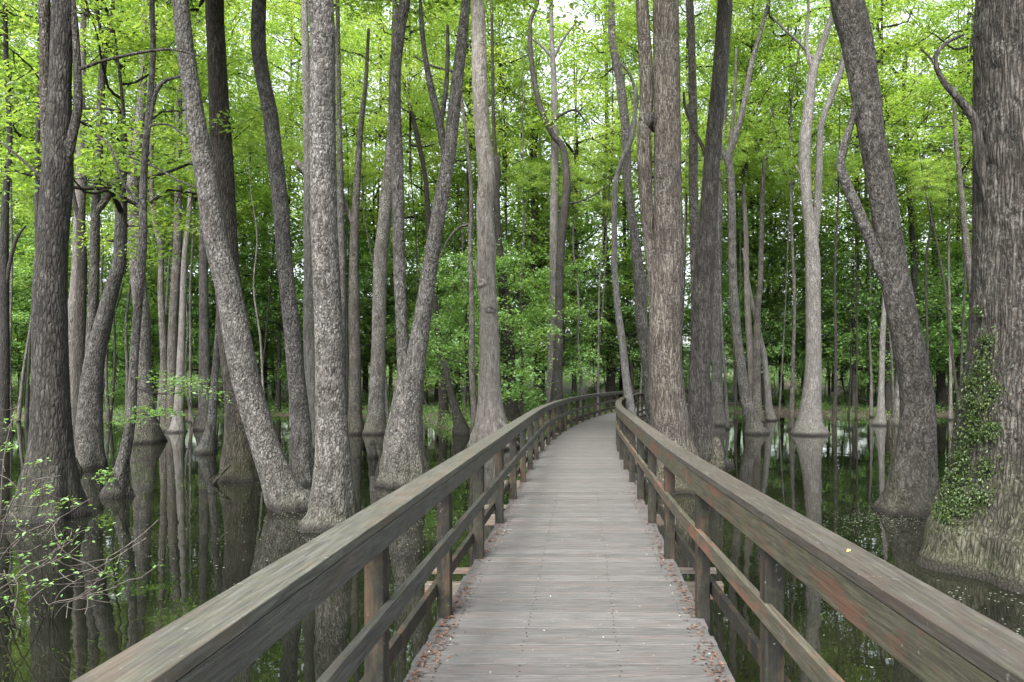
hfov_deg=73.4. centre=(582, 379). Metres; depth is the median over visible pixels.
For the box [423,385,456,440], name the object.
water shrub
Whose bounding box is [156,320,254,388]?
sapling
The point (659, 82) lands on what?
swamp tree
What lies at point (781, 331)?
sapling
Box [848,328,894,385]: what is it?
sapling
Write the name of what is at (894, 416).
swamp tree
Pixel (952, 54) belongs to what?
young tree
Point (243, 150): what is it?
slender tree
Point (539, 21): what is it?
forest tree
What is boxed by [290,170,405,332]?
forest tree
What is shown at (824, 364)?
sapling
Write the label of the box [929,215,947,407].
bank tree
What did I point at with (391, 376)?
forest tree
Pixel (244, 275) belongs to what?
forest tree
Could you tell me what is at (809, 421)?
swamp tree
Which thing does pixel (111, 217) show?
slender tree
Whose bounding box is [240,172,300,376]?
forest tree
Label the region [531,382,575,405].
bush
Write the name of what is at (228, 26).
young tree
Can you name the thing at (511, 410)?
swamp tree
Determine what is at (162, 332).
swamp tree
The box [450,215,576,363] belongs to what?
sapling
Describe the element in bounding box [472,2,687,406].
forest tree
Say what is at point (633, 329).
sapling
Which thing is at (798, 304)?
forest tree
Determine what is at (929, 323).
sapling
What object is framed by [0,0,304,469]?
swamp tree
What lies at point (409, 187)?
forest tree
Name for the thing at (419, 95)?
young tree
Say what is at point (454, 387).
bush
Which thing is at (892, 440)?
root knee
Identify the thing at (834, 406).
slender tree
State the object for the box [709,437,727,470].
root knee
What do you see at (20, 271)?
forest tree
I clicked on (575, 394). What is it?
bush
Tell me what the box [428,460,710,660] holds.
fallen petals
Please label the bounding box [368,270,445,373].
sapling
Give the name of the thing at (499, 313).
sapling
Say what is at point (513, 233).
forest tree
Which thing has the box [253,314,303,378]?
sapling
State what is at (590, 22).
sky
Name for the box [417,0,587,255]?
young tree
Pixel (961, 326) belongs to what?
sapling
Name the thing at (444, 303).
sapling
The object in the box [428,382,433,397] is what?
bush
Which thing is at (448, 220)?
forest tree
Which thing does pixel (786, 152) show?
slender tree
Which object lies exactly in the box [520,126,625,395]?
forest tree
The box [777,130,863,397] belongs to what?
forest tree
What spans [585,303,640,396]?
sapling
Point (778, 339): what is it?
sapling
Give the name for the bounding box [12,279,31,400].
sapling
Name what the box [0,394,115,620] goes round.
water shrub
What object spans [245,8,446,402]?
forest tree
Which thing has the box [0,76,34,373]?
forest tree
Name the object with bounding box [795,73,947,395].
forest tree
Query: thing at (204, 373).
swamp tree
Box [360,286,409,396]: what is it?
sapling
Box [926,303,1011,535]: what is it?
climbing vine
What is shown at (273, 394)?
forest tree
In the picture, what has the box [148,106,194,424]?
slender tree
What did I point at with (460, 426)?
swamp tree
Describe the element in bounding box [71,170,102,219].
slender tree
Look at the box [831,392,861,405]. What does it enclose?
bush
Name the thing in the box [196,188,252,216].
slender tree
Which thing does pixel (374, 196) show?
forest tree
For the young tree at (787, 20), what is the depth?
39.86 m
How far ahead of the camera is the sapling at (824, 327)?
55.31 m
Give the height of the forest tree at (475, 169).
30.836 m
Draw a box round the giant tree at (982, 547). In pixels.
[914,0,1023,593]
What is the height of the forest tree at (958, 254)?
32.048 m
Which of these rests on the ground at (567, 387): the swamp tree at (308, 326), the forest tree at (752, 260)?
the forest tree at (752, 260)
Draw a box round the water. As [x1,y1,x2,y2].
[0,413,1023,681]
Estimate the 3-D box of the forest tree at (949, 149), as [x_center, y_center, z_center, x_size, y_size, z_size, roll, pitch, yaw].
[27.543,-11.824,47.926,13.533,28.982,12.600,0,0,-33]
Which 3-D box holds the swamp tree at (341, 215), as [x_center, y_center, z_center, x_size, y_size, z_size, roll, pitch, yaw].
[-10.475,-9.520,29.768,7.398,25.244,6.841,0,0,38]
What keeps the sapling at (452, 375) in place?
on the ground at (567, 387)
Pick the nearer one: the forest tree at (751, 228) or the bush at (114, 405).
the bush at (114, 405)
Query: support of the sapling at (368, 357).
on the ground at (567, 387)
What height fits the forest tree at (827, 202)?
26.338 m
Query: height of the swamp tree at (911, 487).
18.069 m
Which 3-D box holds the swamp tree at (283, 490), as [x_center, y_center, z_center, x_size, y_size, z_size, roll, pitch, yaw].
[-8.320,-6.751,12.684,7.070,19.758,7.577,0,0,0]
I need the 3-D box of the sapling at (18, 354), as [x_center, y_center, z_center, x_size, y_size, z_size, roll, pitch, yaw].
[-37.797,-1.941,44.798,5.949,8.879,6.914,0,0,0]
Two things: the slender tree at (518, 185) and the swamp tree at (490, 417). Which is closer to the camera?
the swamp tree at (490, 417)
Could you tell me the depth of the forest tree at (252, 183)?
51.80 m
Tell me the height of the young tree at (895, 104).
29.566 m
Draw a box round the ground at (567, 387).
[12,373,954,429]
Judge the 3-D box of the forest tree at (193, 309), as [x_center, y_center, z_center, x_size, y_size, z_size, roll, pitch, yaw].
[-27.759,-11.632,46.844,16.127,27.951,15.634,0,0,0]
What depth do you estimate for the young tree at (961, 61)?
39.70 m
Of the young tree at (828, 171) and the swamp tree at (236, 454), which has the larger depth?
the young tree at (828, 171)
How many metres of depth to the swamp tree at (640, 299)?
25.18 m
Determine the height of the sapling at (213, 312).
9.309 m
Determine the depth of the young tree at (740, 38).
39.16 m
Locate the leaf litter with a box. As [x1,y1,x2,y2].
[406,427,732,681]
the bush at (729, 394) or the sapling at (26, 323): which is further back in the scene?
the bush at (729, 394)
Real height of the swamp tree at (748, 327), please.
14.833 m
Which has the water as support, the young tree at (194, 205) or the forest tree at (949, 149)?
the young tree at (194, 205)
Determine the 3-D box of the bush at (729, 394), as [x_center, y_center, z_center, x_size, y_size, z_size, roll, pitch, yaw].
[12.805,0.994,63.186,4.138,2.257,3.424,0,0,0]
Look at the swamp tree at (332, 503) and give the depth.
11.01 m
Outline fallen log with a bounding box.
[848,393,876,404]
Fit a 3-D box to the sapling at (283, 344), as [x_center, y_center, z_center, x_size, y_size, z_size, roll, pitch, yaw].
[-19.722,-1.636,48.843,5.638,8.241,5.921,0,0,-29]
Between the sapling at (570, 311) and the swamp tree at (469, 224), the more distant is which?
the sapling at (570, 311)
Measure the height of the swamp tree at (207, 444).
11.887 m
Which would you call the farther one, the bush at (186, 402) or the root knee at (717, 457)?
the bush at (186, 402)
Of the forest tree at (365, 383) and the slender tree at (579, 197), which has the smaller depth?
the slender tree at (579, 197)
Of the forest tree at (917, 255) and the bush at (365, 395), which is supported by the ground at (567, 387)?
the bush at (365, 395)
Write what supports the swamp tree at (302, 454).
on the water
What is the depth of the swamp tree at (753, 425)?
30.16 m
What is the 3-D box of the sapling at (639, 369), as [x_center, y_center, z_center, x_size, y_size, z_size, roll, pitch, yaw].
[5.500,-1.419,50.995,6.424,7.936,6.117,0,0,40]
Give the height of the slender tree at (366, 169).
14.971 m
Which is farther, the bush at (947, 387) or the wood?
the wood
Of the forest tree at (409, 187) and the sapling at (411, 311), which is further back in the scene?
the forest tree at (409, 187)
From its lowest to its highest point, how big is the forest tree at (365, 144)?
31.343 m
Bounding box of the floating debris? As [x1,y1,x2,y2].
[6,459,1023,667]
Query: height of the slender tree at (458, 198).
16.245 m
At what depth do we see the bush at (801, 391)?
51.83 m
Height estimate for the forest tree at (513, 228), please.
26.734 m
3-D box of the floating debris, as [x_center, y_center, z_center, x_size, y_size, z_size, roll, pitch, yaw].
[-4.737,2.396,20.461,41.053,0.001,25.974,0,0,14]
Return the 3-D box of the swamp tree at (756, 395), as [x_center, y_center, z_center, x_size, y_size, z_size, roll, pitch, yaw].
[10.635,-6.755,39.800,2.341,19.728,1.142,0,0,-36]
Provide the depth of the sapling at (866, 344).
51.75 m
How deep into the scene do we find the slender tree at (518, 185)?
35.71 m
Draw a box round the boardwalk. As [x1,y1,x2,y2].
[72,388,1023,681]
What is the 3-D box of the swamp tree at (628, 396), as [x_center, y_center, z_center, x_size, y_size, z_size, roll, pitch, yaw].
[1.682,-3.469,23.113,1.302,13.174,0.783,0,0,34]
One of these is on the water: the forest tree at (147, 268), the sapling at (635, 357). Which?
the forest tree at (147, 268)
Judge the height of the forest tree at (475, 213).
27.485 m
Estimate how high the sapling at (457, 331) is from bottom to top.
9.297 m
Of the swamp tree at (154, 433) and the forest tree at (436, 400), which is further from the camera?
the forest tree at (436, 400)
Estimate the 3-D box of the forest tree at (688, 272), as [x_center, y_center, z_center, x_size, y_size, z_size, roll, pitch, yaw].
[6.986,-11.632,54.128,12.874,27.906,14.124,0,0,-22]
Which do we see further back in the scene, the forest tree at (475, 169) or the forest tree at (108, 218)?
the forest tree at (108, 218)
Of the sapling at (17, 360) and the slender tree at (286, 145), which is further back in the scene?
the sapling at (17, 360)
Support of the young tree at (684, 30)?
on the water
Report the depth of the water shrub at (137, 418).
24.87 m
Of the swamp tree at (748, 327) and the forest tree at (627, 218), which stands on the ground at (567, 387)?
the forest tree at (627, 218)
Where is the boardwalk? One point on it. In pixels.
(600, 614)
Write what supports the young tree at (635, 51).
on the water
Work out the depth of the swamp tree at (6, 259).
30.07 m
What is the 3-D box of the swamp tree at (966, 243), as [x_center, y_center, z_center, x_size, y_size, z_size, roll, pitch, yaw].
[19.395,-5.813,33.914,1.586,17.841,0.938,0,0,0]
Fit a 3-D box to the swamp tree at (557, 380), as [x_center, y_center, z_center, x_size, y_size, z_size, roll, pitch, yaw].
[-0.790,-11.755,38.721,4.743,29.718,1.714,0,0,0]
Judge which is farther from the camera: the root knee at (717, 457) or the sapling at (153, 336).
the sapling at (153, 336)
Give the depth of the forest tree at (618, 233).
77.72 m
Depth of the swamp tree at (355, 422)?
30.26 m
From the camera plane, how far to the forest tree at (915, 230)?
60.75 m
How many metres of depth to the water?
9.67 m
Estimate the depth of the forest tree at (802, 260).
63.03 m
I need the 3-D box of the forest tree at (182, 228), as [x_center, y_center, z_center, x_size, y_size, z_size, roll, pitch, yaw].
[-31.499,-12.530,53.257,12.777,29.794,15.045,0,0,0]
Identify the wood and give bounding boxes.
[11,256,956,387]
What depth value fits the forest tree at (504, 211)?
61.35 m
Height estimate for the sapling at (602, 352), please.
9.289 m
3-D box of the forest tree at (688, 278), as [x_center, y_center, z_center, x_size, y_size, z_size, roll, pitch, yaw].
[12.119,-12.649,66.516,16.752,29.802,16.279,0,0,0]
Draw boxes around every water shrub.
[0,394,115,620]
[0,520,161,618]
[105,385,162,445]
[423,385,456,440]
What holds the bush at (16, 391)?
on the ground at (567, 387)
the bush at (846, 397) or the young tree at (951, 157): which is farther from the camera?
the bush at (846, 397)
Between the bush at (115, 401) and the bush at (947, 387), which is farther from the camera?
the bush at (947, 387)
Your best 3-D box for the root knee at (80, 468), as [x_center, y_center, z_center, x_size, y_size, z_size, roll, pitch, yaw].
[-13.064,2.544,17.612,0.381,1.116,0.397,0,0,0]
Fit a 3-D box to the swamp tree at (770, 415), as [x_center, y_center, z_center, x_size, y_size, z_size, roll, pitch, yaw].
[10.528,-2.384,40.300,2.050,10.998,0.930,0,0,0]
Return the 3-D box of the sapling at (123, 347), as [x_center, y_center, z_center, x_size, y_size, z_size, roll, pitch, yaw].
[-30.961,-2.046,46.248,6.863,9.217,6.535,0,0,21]
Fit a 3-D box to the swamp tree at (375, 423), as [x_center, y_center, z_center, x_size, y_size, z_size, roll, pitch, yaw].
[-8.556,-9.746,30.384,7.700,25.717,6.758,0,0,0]
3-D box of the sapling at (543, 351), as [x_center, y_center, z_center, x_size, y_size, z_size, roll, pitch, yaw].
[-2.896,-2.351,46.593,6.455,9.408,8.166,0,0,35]
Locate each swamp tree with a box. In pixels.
[0,0,95,434]
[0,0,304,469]
[1,0,199,524]
[27,1,95,244]
[68,0,196,424]
[72,116,88,439]
[84,0,230,497]
[106,0,338,481]
[126,0,250,443]
[130,0,204,431]
[133,0,228,428]
[141,0,276,432]
[172,0,309,512]
[187,127,210,430]
[194,116,231,454]
[251,0,387,485]
[266,0,384,388]
[294,0,314,449]
[297,0,356,532]
[340,0,470,434]
[344,28,369,434]
[373,0,631,488]
[402,82,467,422]
[440,92,476,434]
[443,360,469,434]
[466,0,539,450]
[490,0,520,421]
[527,0,609,422]
[530,116,541,406]
[532,1,574,403]
[582,0,620,407]
[608,1,650,425]
[611,87,646,451]
[635,0,699,493]
[680,0,760,425]
[682,0,809,467]
[686,0,698,321]
[706,0,817,434]
[741,184,752,397]
[742,248,776,420]
[752,98,784,421]
[772,0,889,435]
[828,0,940,517]
[871,294,886,425]
[877,15,942,310]
[889,372,899,425]
[952,87,971,296]
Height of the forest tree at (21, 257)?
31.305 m
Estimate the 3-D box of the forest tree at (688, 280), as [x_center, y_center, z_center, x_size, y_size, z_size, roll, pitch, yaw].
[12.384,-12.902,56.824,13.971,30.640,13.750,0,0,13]
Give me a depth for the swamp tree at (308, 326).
23.80 m
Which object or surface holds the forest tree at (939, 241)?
on the ground at (567, 387)
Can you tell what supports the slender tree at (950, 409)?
on the water
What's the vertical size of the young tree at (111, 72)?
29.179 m
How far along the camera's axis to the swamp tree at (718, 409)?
35.96 m
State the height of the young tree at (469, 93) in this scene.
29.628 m
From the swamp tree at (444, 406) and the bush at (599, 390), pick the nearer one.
the swamp tree at (444, 406)
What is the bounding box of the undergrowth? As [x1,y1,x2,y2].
[12,389,954,429]
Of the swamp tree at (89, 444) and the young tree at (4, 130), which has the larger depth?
the young tree at (4, 130)
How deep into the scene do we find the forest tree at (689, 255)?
79.28 m
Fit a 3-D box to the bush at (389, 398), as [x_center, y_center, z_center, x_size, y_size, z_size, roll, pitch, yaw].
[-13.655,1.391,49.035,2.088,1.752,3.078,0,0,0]
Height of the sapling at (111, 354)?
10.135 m
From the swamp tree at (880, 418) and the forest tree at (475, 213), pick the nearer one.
the swamp tree at (880, 418)
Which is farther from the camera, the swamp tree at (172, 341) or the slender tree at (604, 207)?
the slender tree at (604, 207)
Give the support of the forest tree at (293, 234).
on the ground at (567, 387)
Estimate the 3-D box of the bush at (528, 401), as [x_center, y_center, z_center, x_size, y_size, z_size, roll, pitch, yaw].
[-4.211,1.115,38.955,4.453,2.663,4.185,0,0,0]
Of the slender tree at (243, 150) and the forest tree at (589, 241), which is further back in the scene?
the forest tree at (589, 241)
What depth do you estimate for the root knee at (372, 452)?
21.03 m
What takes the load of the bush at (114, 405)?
on the ground at (567, 387)
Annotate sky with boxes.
[0,0,974,372]
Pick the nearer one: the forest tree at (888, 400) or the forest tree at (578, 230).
the forest tree at (888, 400)
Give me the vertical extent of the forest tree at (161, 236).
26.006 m
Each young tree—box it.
[0,0,125,429]
[0,1,41,194]
[22,0,205,422]
[94,0,296,421]
[126,0,288,220]
[229,0,389,218]
[336,0,489,297]
[387,0,541,411]
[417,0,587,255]
[542,0,684,416]
[569,0,715,406]
[589,0,768,340]
[680,0,836,420]
[695,0,871,419]
[771,0,971,418]
[786,0,974,406]
[871,0,974,382]
[900,0,974,197]
[948,45,972,92]
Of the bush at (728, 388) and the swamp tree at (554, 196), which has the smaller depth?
the swamp tree at (554, 196)
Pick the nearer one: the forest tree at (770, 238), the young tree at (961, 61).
the young tree at (961, 61)
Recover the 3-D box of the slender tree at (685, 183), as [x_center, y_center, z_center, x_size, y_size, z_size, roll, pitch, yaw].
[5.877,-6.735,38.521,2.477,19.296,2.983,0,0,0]
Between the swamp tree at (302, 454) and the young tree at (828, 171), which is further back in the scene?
the young tree at (828, 171)
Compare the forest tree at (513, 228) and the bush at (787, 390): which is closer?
the bush at (787, 390)
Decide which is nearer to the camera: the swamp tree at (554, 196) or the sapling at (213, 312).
the swamp tree at (554, 196)
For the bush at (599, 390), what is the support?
on the ground at (567, 387)
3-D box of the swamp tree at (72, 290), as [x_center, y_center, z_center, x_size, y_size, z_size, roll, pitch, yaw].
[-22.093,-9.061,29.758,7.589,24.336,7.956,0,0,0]
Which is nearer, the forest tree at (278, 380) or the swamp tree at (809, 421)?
the swamp tree at (809, 421)
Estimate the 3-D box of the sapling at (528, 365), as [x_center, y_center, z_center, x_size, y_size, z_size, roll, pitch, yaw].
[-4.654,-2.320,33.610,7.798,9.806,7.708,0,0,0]
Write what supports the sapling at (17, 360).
on the ground at (567, 387)
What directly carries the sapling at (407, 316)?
on the ground at (567, 387)
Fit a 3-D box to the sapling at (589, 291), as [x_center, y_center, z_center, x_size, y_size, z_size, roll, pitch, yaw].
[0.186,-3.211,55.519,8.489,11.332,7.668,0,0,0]
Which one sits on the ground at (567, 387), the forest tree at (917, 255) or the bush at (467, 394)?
the bush at (467, 394)
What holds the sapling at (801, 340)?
on the ground at (567, 387)
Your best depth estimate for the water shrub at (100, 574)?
6.39 m
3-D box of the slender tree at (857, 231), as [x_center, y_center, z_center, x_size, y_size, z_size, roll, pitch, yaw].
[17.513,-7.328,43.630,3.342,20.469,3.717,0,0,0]
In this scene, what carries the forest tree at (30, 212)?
on the water
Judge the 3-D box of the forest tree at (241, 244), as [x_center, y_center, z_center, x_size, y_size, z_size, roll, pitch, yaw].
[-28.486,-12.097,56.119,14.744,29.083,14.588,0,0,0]
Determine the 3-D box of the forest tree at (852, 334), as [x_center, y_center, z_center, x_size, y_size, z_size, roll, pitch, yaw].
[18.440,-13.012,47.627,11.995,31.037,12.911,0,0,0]
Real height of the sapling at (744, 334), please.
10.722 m
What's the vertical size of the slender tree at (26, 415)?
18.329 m
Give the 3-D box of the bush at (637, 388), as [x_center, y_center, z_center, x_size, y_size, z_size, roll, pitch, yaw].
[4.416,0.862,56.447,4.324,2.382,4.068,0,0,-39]
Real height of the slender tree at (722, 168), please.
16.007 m
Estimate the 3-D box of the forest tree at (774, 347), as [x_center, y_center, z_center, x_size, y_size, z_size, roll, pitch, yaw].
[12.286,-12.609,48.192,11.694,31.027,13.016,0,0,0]
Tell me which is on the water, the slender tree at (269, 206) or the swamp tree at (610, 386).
the slender tree at (269, 206)
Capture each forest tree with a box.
[0,0,127,345]
[0,7,157,355]
[0,21,116,337]
[0,39,111,297]
[0,39,134,341]
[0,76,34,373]
[14,124,116,288]
[15,1,252,401]
[68,15,281,405]
[69,6,169,400]
[89,25,252,398]
[94,144,214,320]
[116,6,303,407]
[159,63,303,396]
[187,13,362,399]
[199,0,371,411]
[234,0,427,349]
[234,130,300,367]
[238,152,302,397]
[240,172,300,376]
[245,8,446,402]
[248,0,501,381]
[248,9,403,370]
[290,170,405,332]
[291,180,375,320]
[300,0,507,405]
[349,9,534,403]
[362,188,446,390]
[366,137,462,314]
[372,0,550,403]
[388,156,517,393]
[401,73,560,399]
[427,98,572,371]
[445,0,634,391]
[449,73,636,397]
[453,164,580,384]
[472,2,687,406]
[516,147,633,366]
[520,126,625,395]
[541,4,699,398]
[543,0,712,393]
[573,101,698,369]
[582,170,653,359]
[583,69,738,348]
[625,91,767,388]
[638,3,804,409]
[679,1,826,377]
[681,34,855,409]
[682,27,803,399]
[682,179,750,357]
[699,113,824,345]
[700,15,865,402]
[749,133,865,395]
[761,87,873,361]
[762,1,962,409]
[774,7,971,413]
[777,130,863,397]
[791,194,865,391]
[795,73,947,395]
[833,47,972,350]
[833,153,968,362]
[871,0,974,411]
[886,40,972,370]
[901,43,972,335]
[901,134,971,394]
[907,197,969,370]
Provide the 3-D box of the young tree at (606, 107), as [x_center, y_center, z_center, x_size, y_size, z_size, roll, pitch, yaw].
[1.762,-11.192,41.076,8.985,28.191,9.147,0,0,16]
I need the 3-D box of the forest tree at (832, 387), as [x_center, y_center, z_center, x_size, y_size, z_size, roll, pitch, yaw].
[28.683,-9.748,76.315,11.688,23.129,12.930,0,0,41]
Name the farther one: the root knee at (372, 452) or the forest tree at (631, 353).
the forest tree at (631, 353)
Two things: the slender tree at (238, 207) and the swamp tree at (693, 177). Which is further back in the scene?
the slender tree at (238, 207)
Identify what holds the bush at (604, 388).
on the ground at (567, 387)
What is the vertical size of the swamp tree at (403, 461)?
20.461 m
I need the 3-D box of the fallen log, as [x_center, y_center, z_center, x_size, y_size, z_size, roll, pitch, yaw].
[20.925,1.431,50.733,2.432,0.979,0.254,0,0,41]
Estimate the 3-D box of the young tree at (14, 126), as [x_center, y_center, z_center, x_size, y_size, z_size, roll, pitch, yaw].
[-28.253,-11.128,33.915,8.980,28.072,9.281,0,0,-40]
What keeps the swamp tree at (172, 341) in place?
on the water
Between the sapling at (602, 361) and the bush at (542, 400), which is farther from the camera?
the sapling at (602, 361)
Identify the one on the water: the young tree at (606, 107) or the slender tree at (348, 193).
the slender tree at (348, 193)
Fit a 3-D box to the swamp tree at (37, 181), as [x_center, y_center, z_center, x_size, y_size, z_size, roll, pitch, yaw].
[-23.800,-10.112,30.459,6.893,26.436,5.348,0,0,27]
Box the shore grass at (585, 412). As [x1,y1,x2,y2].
[14,401,953,429]
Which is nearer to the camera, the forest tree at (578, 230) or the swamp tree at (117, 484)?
the swamp tree at (117, 484)
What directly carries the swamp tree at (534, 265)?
on the ground at (567, 387)
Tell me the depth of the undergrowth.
47.18 m
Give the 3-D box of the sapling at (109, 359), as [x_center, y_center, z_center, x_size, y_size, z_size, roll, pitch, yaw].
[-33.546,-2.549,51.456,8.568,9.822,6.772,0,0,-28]
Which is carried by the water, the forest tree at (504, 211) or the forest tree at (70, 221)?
the forest tree at (70, 221)
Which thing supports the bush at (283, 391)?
on the ground at (567, 387)
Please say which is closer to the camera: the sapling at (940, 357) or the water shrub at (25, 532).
the water shrub at (25, 532)
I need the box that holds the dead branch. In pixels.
[208,464,230,484]
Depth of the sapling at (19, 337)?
47.84 m
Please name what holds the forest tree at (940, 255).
on the ground at (567, 387)
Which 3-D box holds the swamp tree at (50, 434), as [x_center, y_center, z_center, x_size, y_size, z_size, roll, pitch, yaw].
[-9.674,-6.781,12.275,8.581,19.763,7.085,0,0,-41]
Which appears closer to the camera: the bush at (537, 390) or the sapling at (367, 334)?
the bush at (537, 390)
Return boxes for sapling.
[9,297,30,402]
[11,276,87,365]
[11,282,30,374]
[11,294,30,385]
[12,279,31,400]
[28,268,129,340]
[86,288,187,374]
[86,290,168,397]
[98,282,214,395]
[103,288,188,399]
[154,280,283,373]
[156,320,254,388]
[185,296,256,404]
[245,285,300,398]
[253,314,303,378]
[265,304,303,383]
[303,308,392,380]
[347,268,415,368]
[348,319,396,382]
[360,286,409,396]
[364,283,442,370]
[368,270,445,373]
[386,267,460,404]
[386,273,477,394]
[408,274,516,410]
[413,241,541,420]
[426,233,565,404]
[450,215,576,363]
[455,289,524,354]
[502,247,610,384]
[512,279,596,398]
[545,275,628,395]
[563,286,633,393]
[580,316,635,390]
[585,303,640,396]
[600,315,685,399]
[615,315,688,389]
[682,310,710,385]
[710,288,787,374]
[727,285,805,400]
[727,289,804,377]
[743,290,860,389]
[772,298,863,375]
[784,272,862,397]
[787,293,892,405]
[821,258,967,387]
[832,298,895,404]
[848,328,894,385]
[849,275,948,375]
[850,280,921,380]
[919,296,966,387]
[925,321,955,393]
[938,283,968,377]
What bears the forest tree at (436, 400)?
on the ground at (567, 387)
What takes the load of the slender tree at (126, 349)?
on the ground at (567, 387)
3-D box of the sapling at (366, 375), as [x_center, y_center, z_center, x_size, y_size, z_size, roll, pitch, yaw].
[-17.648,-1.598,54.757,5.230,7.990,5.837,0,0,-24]
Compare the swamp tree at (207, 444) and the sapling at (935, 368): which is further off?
the sapling at (935, 368)
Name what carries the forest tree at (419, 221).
on the ground at (567, 387)
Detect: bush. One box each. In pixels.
[12,377,29,404]
[103,383,155,407]
[103,384,124,406]
[154,384,192,407]
[155,394,196,408]
[267,388,288,402]
[361,386,368,401]
[387,389,393,403]
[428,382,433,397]
[434,382,477,403]
[447,375,478,409]
[456,391,476,410]
[476,379,544,408]
[502,383,544,408]
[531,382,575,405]
[569,390,592,405]
[585,381,620,402]
[592,381,618,396]
[615,381,644,396]
[723,378,733,396]
[723,381,733,398]
[770,383,795,404]
[777,386,824,407]
[784,382,831,401]
[826,377,877,406]
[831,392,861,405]
[934,381,954,396]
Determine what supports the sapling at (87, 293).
on the ground at (567, 387)
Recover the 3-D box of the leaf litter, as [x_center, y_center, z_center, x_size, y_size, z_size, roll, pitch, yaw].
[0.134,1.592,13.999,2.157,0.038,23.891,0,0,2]
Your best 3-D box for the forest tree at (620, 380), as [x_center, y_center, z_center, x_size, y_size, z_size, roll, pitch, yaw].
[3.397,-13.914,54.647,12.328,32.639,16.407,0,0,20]
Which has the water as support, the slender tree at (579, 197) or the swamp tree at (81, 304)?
the swamp tree at (81, 304)
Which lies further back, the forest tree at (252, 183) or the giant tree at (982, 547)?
the forest tree at (252, 183)
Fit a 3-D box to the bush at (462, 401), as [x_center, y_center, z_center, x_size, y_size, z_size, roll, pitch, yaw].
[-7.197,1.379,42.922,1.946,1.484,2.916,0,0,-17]
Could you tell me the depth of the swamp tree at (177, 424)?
31.25 m
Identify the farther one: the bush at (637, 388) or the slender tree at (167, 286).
the bush at (637, 388)
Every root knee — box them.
[76,457,83,472]
[366,439,378,457]
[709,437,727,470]
[886,420,896,474]
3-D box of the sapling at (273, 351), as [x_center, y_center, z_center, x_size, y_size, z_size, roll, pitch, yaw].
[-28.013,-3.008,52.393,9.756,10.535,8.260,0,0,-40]
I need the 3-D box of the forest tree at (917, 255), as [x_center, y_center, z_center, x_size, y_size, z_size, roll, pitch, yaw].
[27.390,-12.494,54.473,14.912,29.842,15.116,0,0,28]
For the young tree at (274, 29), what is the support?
on the water
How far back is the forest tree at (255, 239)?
64.36 m
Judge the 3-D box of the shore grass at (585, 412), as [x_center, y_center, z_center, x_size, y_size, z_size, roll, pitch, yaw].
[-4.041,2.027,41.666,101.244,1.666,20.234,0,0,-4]
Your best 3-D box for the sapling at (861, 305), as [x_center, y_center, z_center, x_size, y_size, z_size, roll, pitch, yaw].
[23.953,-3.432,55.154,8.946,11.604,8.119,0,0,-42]
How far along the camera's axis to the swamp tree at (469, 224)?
30.31 m
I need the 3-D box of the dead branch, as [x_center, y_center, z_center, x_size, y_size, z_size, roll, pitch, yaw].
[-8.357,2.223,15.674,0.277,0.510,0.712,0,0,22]
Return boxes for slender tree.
[12,136,40,422]
[12,173,72,421]
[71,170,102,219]
[74,143,121,424]
[87,104,157,420]
[102,198,158,394]
[147,171,187,421]
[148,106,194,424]
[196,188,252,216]
[231,120,267,393]
[245,129,302,428]
[255,124,298,382]
[336,142,389,421]
[343,92,377,415]
[427,159,477,404]
[500,46,556,415]
[534,162,604,419]
[582,141,633,416]
[680,95,755,429]
[682,99,702,366]
[755,38,828,428]
[813,102,862,425]
[829,182,872,416]
[835,180,872,416]
[902,99,971,362]
[902,147,957,397]
[918,98,971,419]
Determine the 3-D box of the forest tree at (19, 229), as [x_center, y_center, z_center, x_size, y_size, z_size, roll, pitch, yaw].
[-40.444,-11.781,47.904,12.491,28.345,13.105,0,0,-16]
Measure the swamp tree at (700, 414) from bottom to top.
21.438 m
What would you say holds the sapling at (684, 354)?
on the ground at (567, 387)
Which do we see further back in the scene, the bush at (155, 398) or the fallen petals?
the bush at (155, 398)
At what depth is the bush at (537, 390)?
42.37 m
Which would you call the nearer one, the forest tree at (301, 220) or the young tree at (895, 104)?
the young tree at (895, 104)
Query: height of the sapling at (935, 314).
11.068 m
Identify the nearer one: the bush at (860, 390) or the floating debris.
the floating debris
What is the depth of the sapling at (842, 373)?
49.64 m
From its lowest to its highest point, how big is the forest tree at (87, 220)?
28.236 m
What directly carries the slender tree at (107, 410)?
on the water
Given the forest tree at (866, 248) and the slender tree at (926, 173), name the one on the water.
the slender tree at (926, 173)
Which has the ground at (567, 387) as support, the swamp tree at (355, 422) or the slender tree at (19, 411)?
the slender tree at (19, 411)
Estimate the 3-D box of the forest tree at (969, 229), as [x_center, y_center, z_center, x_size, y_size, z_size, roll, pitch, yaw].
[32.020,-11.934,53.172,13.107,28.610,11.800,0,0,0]
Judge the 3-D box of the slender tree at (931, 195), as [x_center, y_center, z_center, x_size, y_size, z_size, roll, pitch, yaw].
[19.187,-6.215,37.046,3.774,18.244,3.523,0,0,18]
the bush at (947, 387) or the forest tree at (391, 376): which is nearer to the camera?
the bush at (947, 387)
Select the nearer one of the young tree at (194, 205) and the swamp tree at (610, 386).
the young tree at (194, 205)
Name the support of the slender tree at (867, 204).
on the ground at (567, 387)
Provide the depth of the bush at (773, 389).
51.91 m

